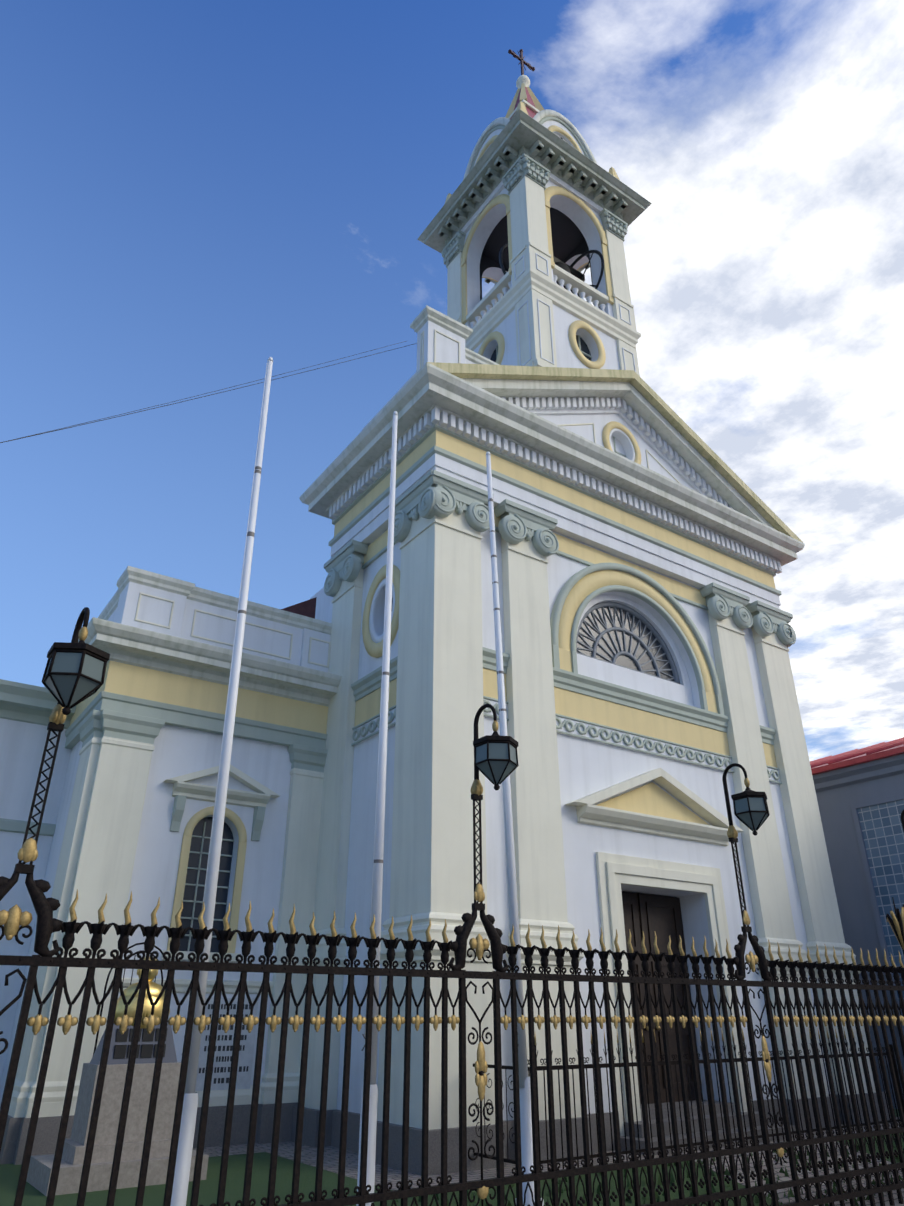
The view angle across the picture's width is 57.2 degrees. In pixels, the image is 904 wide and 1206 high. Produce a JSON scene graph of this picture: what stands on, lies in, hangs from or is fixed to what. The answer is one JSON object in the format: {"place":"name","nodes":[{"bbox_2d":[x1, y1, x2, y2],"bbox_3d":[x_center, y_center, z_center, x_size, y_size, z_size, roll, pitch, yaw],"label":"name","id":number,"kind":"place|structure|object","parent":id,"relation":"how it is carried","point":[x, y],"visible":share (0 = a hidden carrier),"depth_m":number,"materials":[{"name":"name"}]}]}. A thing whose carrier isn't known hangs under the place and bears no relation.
{"place":"outdoors","nodes":[
{"label":"outdoors","id":0,"kind":"place"},
{"bbox_2d":[0,1109,903,1205],"bbox_3d":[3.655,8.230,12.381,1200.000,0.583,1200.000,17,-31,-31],"label":"ground","id":1,"kind":"structure","parent":0,"point":[153,1194],"depth_m":9.69,"materials":[{"name":"green plant"}]},
{"bbox_2d":[26,942,208,1195],"bbox_3d":[-3.813,5.426,9.970,1.700,2.532,1.100,17,-31,-31],"label":"bust","id":2,"kind":"object","parent":1,"relation":"on","point":[70,1171],"visible":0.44,"depth_m":9.46,"materials":[{"name":"stone"}]},
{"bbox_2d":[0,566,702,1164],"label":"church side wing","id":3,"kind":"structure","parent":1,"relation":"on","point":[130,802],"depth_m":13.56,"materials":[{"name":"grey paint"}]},
{"bbox_2d":[170,357,543,1205],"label":"flagpoles","id":4,"kind":"object","parent":1,"relation":"on","point":[186,1141],"visible":0.85,"depth_m":8.63,"materials":[{"name":"grey metal"}]},
{"bbox_2d":[0,607,903,1205],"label":"fence","id":5,"kind":"object","parent":1,"relation":"on","point":[74,673],"visible":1,"depth_m":7.75,"materials":[{"name":"black metal"}]},
{"bbox_2d":[291,362,890,1175],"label":"church","id":6,"kind":"structure","parent":1,"relation":"on","point":[649,540],"depth_m":14.55,"materials":[{"name":"grey paint"}]},
{"bbox_2d":[362,49,651,429],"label":"tower","id":7,"kind":"structure","parent":6,"relation":"on","point":[538,213],"depth_m":21.52,"materials":[{"name":"grey paint"}]},
{"bbox_2d":[0,341,416,442],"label":"wire","id":8,"kind":"object","parent":7,"relation":"attached to","point":[197,395],"visible":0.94,"depth_m":13.83,"materials":[{"name":"grey metal"}]},
{"bbox_2d":[810,737,903,1108],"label":"neighboring building","id":9,"kind":"structure","parent":1,"relation":"on","point":[860,795],"depth_m":18.39,"materials":[{"name":"grey paint"}]},
{"bbox_2d":[0,0,903,760],"label":"sky","id":10,"kind":"structure","parent":0,"point":[195,194],"materials":[{"name":"blue"}]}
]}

